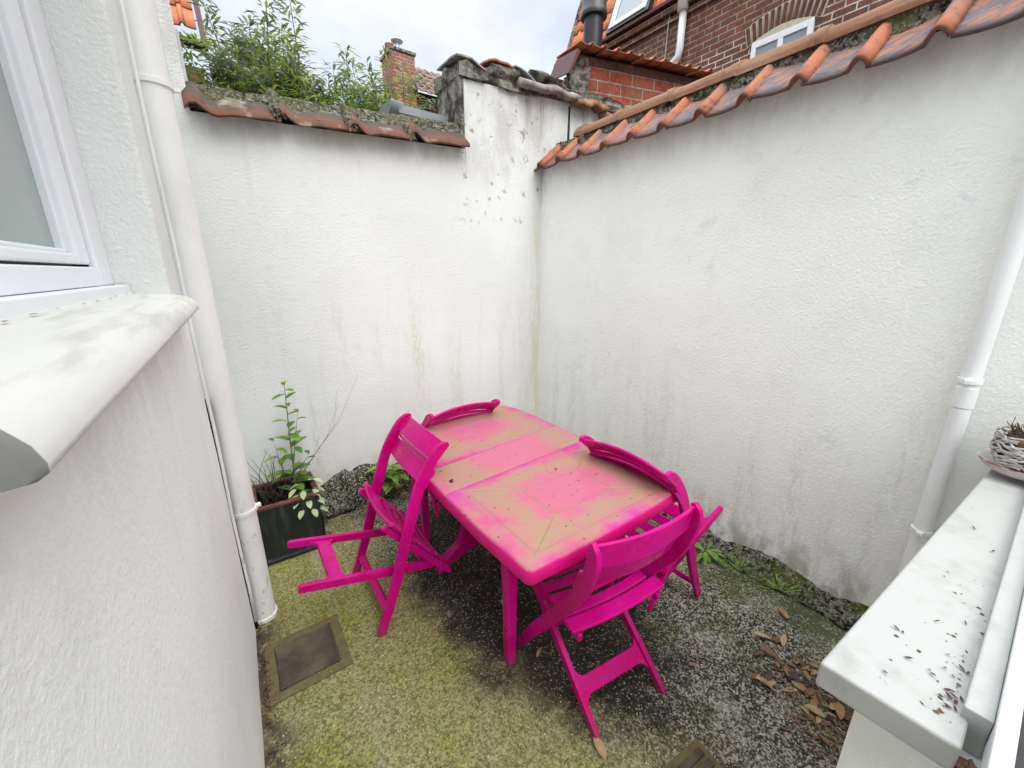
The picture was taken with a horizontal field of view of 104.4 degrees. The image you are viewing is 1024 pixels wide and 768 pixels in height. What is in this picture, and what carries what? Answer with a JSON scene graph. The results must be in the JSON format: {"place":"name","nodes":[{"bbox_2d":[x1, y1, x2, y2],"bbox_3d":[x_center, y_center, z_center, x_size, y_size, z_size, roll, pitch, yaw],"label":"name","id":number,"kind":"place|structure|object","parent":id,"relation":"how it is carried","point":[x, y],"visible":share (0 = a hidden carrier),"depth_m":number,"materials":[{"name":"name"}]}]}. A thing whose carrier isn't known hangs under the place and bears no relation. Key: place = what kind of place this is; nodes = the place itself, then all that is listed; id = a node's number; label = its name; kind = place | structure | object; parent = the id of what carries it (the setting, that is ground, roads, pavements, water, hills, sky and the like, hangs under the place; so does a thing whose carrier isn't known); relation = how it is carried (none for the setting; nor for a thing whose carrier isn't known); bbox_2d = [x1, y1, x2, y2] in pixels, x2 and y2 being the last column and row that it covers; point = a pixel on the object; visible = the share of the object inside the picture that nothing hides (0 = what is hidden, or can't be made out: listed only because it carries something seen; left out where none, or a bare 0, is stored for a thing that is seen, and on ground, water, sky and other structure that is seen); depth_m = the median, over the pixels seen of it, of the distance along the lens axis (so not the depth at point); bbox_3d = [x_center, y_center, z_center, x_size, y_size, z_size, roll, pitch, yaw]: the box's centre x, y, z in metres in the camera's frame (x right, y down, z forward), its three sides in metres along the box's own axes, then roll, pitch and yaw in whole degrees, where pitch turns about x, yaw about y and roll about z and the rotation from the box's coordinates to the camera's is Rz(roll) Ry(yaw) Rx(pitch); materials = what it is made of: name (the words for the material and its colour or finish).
{"place":"outdoors","nodes":[
{"label":"outdoors","id":0,"kind":"place"},
{"bbox_2d":[169,0,208,83],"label":"neighbour house","id":1,"kind":"structure","parent":0,"point":[182,11],"depth_m":4.93,"materials":[{"name":"tile"}]},
{"bbox_2d":[178,30,220,47],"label":"roof weed","id":2,"kind":"object","parent":1,"relation":"on","point":[193,37],"visible":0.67,"depth_m":4.74,"materials":[{"name":"green plant"}]},
{"bbox_2d":[186,0,330,103],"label":"shrub","id":3,"kind":"object","parent":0,"point":[262,55],"visible":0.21,"depth_m":2.81,"materials":[{"name":"green plant"}]},
{"bbox_2d":[174,0,579,106],"label":"sky","id":4,"kind":"structure","parent":0,"point":[527,34],"materials":[{"name":"white"}]},
{"bbox_2d":[379,37,441,113],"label":"neighbour house","id":5,"kind":"structure","parent":0,"point":[401,56],"depth_m":10.60,"materials":[{"name":"orange brick"}]},
{"bbox_2d":[331,544,746,759],"bbox_3d":[-0.012,1.101,2.151,2.123,0.014,2.085,-11,19,-34],"label":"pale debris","id":6,"kind":"object","parent":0,"point":[502,633],"visible":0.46,"depth_m":1.83,"materials":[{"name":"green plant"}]},
{"bbox_2d":[256,490,850,767],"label":"courtyard floor","id":7,"kind":"structure","parent":0,"point":[403,696],"depth_m":1.68,"materials":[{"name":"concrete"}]},
{"bbox_2d":[256,624,286,767],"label":"moss","id":8,"kind":"object","parent":7,"relation":"on","point":[262,660],"visible":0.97,"depth_m":1.58,"materials":[{"name":"green plant"}]},
{"bbox_2d":[252,471,330,565],"bbox_3d":[-1.398,0.821,2.495,0.400,0.360,0.380,-11,19,-34],"label":"planter","id":9,"kind":"object","parent":7,"relation":"on","point":[281,524],"visible":0.72,"depth_m":2.37,"materials":[{"name":"black plastic"}]},
{"bbox_2d":[263,380,327,518],"bbox_3d":[-1.317,0.391,2.363,0.317,0.819,0.324,-11,19,-34],"label":"tall weed","id":10,"kind":"object","parent":9,"relation":"in","point":[297,438],"visible":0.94,"depth_m":2.42,"materials":[{"name":"green plant"}]},
{"bbox_2d":[247,380,355,505],"bbox_3d":[-1.341,0.365,2.459,0.840,0.742,0.322,-11,19,-34],"label":"dry plant","id":11,"kind":"object","parent":9,"relation":"on","point":[274,492],"visible":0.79,"depth_m":2.45,"materials":[{"name":"brown plant"}]},
{"bbox_2d":[263,614,353,706],"bbox_3d":[-0.913,1.208,1.772,0.316,0.009,0.316,-11,19,-34],"label":"drain cover","id":12,"kind":"object","parent":7,"relation":"on","point":[305,653],"visible":1,"depth_m":1.75,"materials":[{"name":"brown metal"}]},
{"bbox_2d":[319,463,411,517],"bbox_3d":[-1.012,0.745,2.959,0.750,0.329,0.148,-11,19,-34],"label":"rock","id":13,"kind":"object","parent":7,"relation":"on","point":[340,494],"visible":0.55,"depth_m":2.83,"materials":[{"name":"grey stone"}]},
{"bbox_2d":[287,413,451,636],"bbox_3d":[-0.570,0.705,2.065,0.873,0.618,0.494,-49,35,-14],"label":"folding chair","id":14,"kind":"object","parent":7,"relation":"on","point":[404,531],"visible":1,"depth_m":1.93,"materials":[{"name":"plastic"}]},
{"bbox_2d":[366,463,408,499],"bbox_3d":[-0.920,0.731,2.934,0.290,0.302,0.292,-11,19,-34],"label":"plant","id":15,"kind":"object","parent":7,"relation":"on","point":[388,486],"visible":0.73,"depth_m":2.90,"materials":[{"name":"green plant"}]},
{"bbox_2d":[401,399,499,517],"bbox_3d":[-0.403,0.544,2.738,0.494,0.618,0.873,-11,-14,-35],"label":"folding chair","id":16,"kind":"object","parent":7,"relation":"on","point":[457,411],"visible":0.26,"depth_m":2.54,"materials":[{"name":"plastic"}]},
{"bbox_2d":[454,661,517,674],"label":"twig","id":17,"kind":"object","parent":7,"relation":"on","point":[486,668],"visible":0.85,"depth_m":1.70,"materials":[{"name":"brown wood"}]},
{"bbox_2d":[536,647,541,656],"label":"dry leaf","id":18,"kind":"object","parent":7,"relation":"on","point":[538,651],"visible":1,"depth_m":1.77,"materials":[{"name":"brown plant"}]},
{"bbox_2d":[403,405,675,666],"bbox_3d":[0.006,0.721,2.155,0.932,0.742,1.443,-11,19,-34],"label":"garden table","id":19,"kind":"object","parent":7,"relation":"on","point":[513,501],"visible":0.85,"depth_m":1.71,"materials":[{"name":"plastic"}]},
{"bbox_2d":[594,737,605,758],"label":"dry leaf","id":20,"kind":"object","parent":7,"relation":"on","point":[600,746],"visible":1,"depth_m":1.42,"materials":[{"name":"beige plant"}]},
{"bbox_2d":[516,502,702,737],"bbox_3d":[0.326,0.802,1.666,0.494,0.873,0.618,-8,20,-27],"label":"folding chair","id":21,"kind":"object","parent":7,"relation":"on","point":[639,559],"visible":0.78,"depth_m":1.52,"materials":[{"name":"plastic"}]},
{"bbox_2d":[579,435,722,610],"bbox_3d":[0.642,0.734,2.028,0.873,0.618,0.494,33,-9,-39],"label":"folding chair","id":22,"kind":"object","parent":7,"relation":"on","point":[671,482],"visible":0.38,"depth_m":1.92,"materials":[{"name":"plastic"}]},
{"bbox_2d":[664,738,722,767],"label":"drain cover","id":23,"kind":"object","parent":7,"relation":"on","point":[694,753],"visible":1,"depth_m":1.39,"materials":[{"name":"brown metal"}]},
{"bbox_2d":[695,542,725,565],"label":"dandelion","id":24,"kind":"object","parent":7,"relation":"on","point":[713,553],"visible":0.84,"depth_m":2.35,"materials":[{"name":"green plant"}]},
{"bbox_2d":[755,650,762,655],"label":"dry leaf","id":25,"kind":"object","parent":7,"relation":"on","point":[759,652],"visible":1,"depth_m":1.77,"materials":[{"name":"brown plant"}]},
{"bbox_2d":[753,632,770,638],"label":"dry leaf","id":26,"kind":"object","parent":7,"relation":"on","point":[762,634],"visible":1,"depth_m":1.85,"materials":[{"name":"beige plant"}]},
{"bbox_2d":[660,511,868,631],"bbox_3d":[1.169,0.949,2.531,0.184,0.137,2.600,-11,19,-34],"label":"moss","id":27,"kind":"object","parent":7,"relation":"on","point":[844,614],"visible":0.3,"depth_m":2.13,"materials":[{"name":"green plant"}]},
{"bbox_2d":[718,554,757,580],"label":"grass tuft","id":28,"kind":"object","parent":27,"relation":"on","point":[736,564],"visible":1,"depth_m":2.24,"materials":[{"name":"green plant"}]},
{"bbox_2d":[761,573,801,601],"bbox_3d":[1.395,1.066,2.072,0.193,0.042,0.189,-11,19,-34],"label":"grass tuft","id":29,"kind":"object","parent":27,"relation":"on","point":[776,587],"visible":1,"depth_m":2.08,"materials":[{"name":"green plant"}]},
{"bbox_2d":[756,677,773,689],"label":"dry leaf","id":30,"kind":"object","parent":7,"relation":"on","point":[765,681],"visible":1,"depth_m":1.64,"materials":[{"name":"brown plant"}]},
{"bbox_2d":[763,671,771,680],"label":"dry leaf","id":31,"kind":"object","parent":7,"relation":"on","point":[767,675],"visible":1,"depth_m":1.67,"materials":[{"name":"brown plant"}]},
{"bbox_2d":[760,645,777,658],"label":"dry leaf","id":32,"kind":"object","parent":7,"relation":"on","point":[770,651],"visible":1,"depth_m":1.77,"materials":[{"name":"brown plant"}]},
{"bbox_2d":[768,636,780,641],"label":"dry leaf","id":33,"kind":"object","parent":7,"relation":"on","point":[775,639],"visible":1,"depth_m":1.84,"materials":[{"name":"brown plant"}]},
{"bbox_2d":[778,606,787,618],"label":"dry leaf","id":34,"kind":"object","parent":7,"relation":"on","point":[783,611],"visible":1,"depth_m":1.97,"materials":[{"name":"brown plant"}]},
{"bbox_2d":[781,634,786,645],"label":"dry leaf","id":35,"kind":"object","parent":7,"relation":"on","point":[783,639],"visible":1,"depth_m":1.83,"materials":[{"name":"beige plant"}]},
{"bbox_2d":[784,666,791,679],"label":"dry leaf","id":36,"kind":"object","parent":7,"relation":"on","point":[786,670],"visible":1,"depth_m":1.68,"materials":[{"name":"brown plant"}]},
{"bbox_2d":[782,687,797,691],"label":"dry leaf","id":37,"kind":"object","parent":7,"relation":"on","point":[787,689],"visible":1,"depth_m":1.61,"materials":[{"name":"brown plant"}]},
{"bbox_2d":[783,671,801,681],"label":"dry leaf","id":38,"kind":"object","parent":7,"relation":"on","point":[794,676],"visible":1,"depth_m":1.66,"materials":[{"name":"brown plant"}]},
{"bbox_2d":[791,654,804,666],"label":"dry leaf","id":39,"kind":"object","parent":7,"relation":"on","point":[795,657],"visible":1,"depth_m":1.74,"materials":[{"name":"brown plant"}]},
{"bbox_2d":[791,680,806,690],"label":"dry leaf","id":40,"kind":"object","parent":7,"relation":"on","point":[797,684],"visible":1,"depth_m":1.63,"materials":[{"name":"brown plant"}]},
{"bbox_2d":[749,642,852,761],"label":"litter","id":41,"kind":"object","parent":7,"relation":"on","point":[824,723],"visible":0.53,"depth_m":1.56,"materials":[{"name":"brown plant"}]},
{"bbox_2d":[788,684,794,696],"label":"dry leaf","id":42,"kind":"object","parent":41,"relation":"on","point":[792,693],"visible":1,"depth_m":1.61,"materials":[{"name":"brown plant"}]},
{"bbox_2d":[800,706,814,718],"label":"dry leaf","id":43,"kind":"object","parent":41,"relation":"on","point":[806,710],"visible":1,"depth_m":1.53,"materials":[{"name":"brown plant"}]},
{"bbox_2d":[835,702,844,719],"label":"dry leaf","id":44,"kind":"object","parent":41,"relation":"on","point":[839,709],"visible":1,"depth_m":1.53,"materials":[{"name":"brown plant"}]},
{"bbox_2d":[803,670,810,680],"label":"dry leaf","id":45,"kind":"object","parent":7,"relation":"on","point":[806,673],"visible":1,"depth_m":1.67,"materials":[{"name":"brown plant"}]},
{"bbox_2d":[805,688,813,696],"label":"dry leaf","id":46,"kind":"object","parent":7,"relation":"on","point":[810,691],"visible":1,"depth_m":1.60,"materials":[{"name":"brown plant"}]},
{"bbox_2d":[809,698,817,710],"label":"dry leaf","id":47,"kind":"object","parent":7,"relation":"on","point":[814,701],"visible":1,"depth_m":1.55,"materials":[{"name":"brown plant"}]},
{"bbox_2d":[809,662,819,668],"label":"dry leaf","id":48,"kind":"object","parent":7,"relation":"on","point":[815,665],"visible":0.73,"depth_m":1.72,"materials":[{"name":"brown plant"}]},
{"bbox_2d":[811,669,817,674],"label":"dry leaf","id":49,"kind":"object","parent":7,"relation":"on","point":[814,671],"visible":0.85,"depth_m":1.68,"materials":[{"name":"beige plant"}]},
{"bbox_2d":[805,704,824,717],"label":"dry leaf","id":50,"kind":"object","parent":7,"relation":"on","point":[818,711],"visible":1,"depth_m":1.53,"materials":[{"name":"brown plant"}]},
{"bbox_2d":[816,715,821,722],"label":"dry leaf","id":51,"kind":"object","parent":7,"relation":"on","point":[818,719],"visible":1,"depth_m":1.51,"materials":[{"name":"beige plant"}]},
{"bbox_2d":[829,703,835,709],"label":"dry leaf","id":52,"kind":"object","parent":7,"relation":"on","point":[832,705],"visible":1,"depth_m":1.55,"materials":[{"name":"brown plant"}]},
{"bbox_2d":[844,709,853,719],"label":"dry leaf","id":53,"kind":"object","parent":7,"relation":"on","point":[849,712],"visible":0.52,"depth_m":1.52,"materials":[{"name":"brown plant"}]},
{"bbox_2d":[564,0,892,80],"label":"brick house","id":54,"kind":"structure","parent":0,"point":[717,35],"depth_m":5.42,"materials":[{"name":"red brick"}]},
{"bbox_2d":[745,0,828,58],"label":"window","id":55,"kind":"structure","parent":54,"relation":"in","point":[792,20],"depth_m":4.75,"materials":[{"name":"white plastic"}]},
{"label":"ground","id":56,"kind":"structure","parent":0,"visible":0},
{"bbox_2d":[0,0,264,767],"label":"house wing","id":57,"kind":"structure","parent":56,"relation":"on","point":[127,634],"depth_m":0.66,"materials":[{"name":"white paint"}]},
{"bbox_2d":[0,0,130,319],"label":"window","id":58,"kind":"structure","parent":57,"relation":"in","point":[48,215],"depth_m":0.86,"materials":[{"name":"white plastic"}]},
{"bbox_2d":[118,0,257,621],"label":"cable","id":59,"kind":"object","parent":57,"relation":"attached to","point":[144,113],"visible":0.96,"depth_m":1.45,"materials":[{"name":"white plastic"}]},
{"bbox_2d":[116,0,277,624],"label":"downpipe","id":60,"kind":"object","parent":57,"relation":"attached to","point":[159,89],"visible":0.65,"depth_m":1.50,"materials":[{"name":"white plastic"}]},
{"bbox_2d":[204,399,257,629],"bbox_3d":[-1.239,0.620,1.765,0.027,1.159,0.049,-11,19,-34],"label":"cable","id":61,"kind":"object","parent":57,"relation":"attached to","point":[256,625],"visible":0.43,"depth_m":1.77,"materials":[{"name":"plastic"}]},
{"bbox_2d":[180,31,278,93],"bbox_3d":[-2.007,-1.953,2.852,0.734,0.921,1.284,-11,19,-34],"label":"shrub","id":62,"kind":"object","parent":56,"relation":"on","point":[224,66],"visible":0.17,"depth_m":2.52,"materials":[{"name":"green plant"}]},
{"bbox_2d":[244,24,389,111],"bbox_3d":[-1.347,-2.053,3.143,1.314,0.956,1.083,-11,19,-34],"label":"shrub","id":63,"kind":"object","parent":56,"relation":"on","point":[311,95],"visible":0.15,"depth_m":2.85,"materials":[{"name":"green plant"}]},
{"bbox_2d":[332,42,436,113],"bbox_3d":[-1.174,-2.299,3.523,0.870,1.134,1.137,-11,19,-34],"label":"shrub","id":64,"kind":"object","parent":56,"relation":"on","point":[368,97],"visible":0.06,"depth_m":3.32,"materials":[{"name":"green plant"}]},
{"bbox_2d":[176,53,633,486],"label":"courtyard wall","id":65,"kind":"structure","parent":56,"relation":"on","point":[389,263],"depth_m":2.69,"materials":[{"name":"white paint"}]},
{"bbox_2d":[155,0,189,132],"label":"wall","id":66,"kind":"structure","parent":65,"relation":"on","point":[174,54],"depth_m":1.91,"materials":[{"name":"paint"}]},
{"bbox_2d":[379,98,447,121],"bbox_3d":[-0.675,-2.005,2.905,0.525,0.215,0.270,-11,19,-34],"label":"roof gutter","id":67,"kind":"object","parent":65,"relation":"on","point":[392,106],"visible":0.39,"depth_m":2.76,"materials":[{"name":"metal"}]},
{"bbox_2d":[551,40,714,105],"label":"brick outhouse","id":68,"kind":"structure","parent":56,"relation":"on","point":[631,77],"depth_m":4.43,"materials":[{"name":"red brick"}]},
{"bbox_2d":[581,0,606,58],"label":"flue pipe","id":69,"kind":"object","parent":68,"relation":"on","point":[593,15],"visible":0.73,"depth_m":4.29,"materials":[{"name":"black metal"}]},
{"bbox_2d":[534,0,1023,606],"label":"courtyard wall","id":70,"kind":"structure","parent":56,"relation":"on","point":[764,280],"depth_m":1.93,"materials":[{"name":"paint"}]},
{"bbox_2d":[897,177,1023,574],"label":"downpipe","id":71,"kind":"object","parent":70,"relation":"attached to","point":[970,380],"visible":0.98,"depth_m":1.48,"materials":[{"name":"white plastic"}]},
{"bbox_2d":[816,469,1023,767],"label":"window sill","id":72,"kind":"structure","parent":56,"relation":"on","point":[895,722],"depth_m":0.74,"materials":[{"name":"white concrete"}]},
{"bbox_2d":[880,529,990,723],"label":"dust crumbs","id":73,"kind":"object","parent":72,"relation":"on","point":[939,709],"visible":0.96,"depth_m":0.71,"materials":[{"name":"brown plant"}]},
{"bbox_2d":[946,692,957,703],"bbox_3d":[0.734,0.525,0.663,0.009,0.005,0.017,-6,17,-19],"label":"petal","id":74,"kind":"object","parent":72,"relation":"on","point":[950,697],"visible":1,"depth_m":0.66,"materials":[{"name":"brown plant"}]},
{"bbox_2d":[954,756,976,767],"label":"dirt clump","id":75,"kind":"object","parent":72,"relation":"on","point":[961,762],"visible":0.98,"depth_m":0.61,"materials":[{"name":"brown soil"}]},
{"bbox_2d":[977,449,1023,480],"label":"saucer","id":76,"kind":"object","parent":72,"relation":"on","point":[985,455],"visible":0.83,"depth_m":1.37,"materials":[{"name":"white ceramic"}]},
{"bbox_2d":[989,417,1023,472],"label":"wicker basket","id":77,"kind":"object","parent":76,"relation":"on","point":[1006,446],"visible":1,"depth_m":1.35,"materials":[{"name":"grey wicker"}]},
{"bbox_2d":[980,590,1023,767],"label":"window","id":78,"kind":"structure","parent":72,"relation":"in","point":[1004,746],"depth_m":0.61,"materials":[{"name":"white plastic"}]}
]}

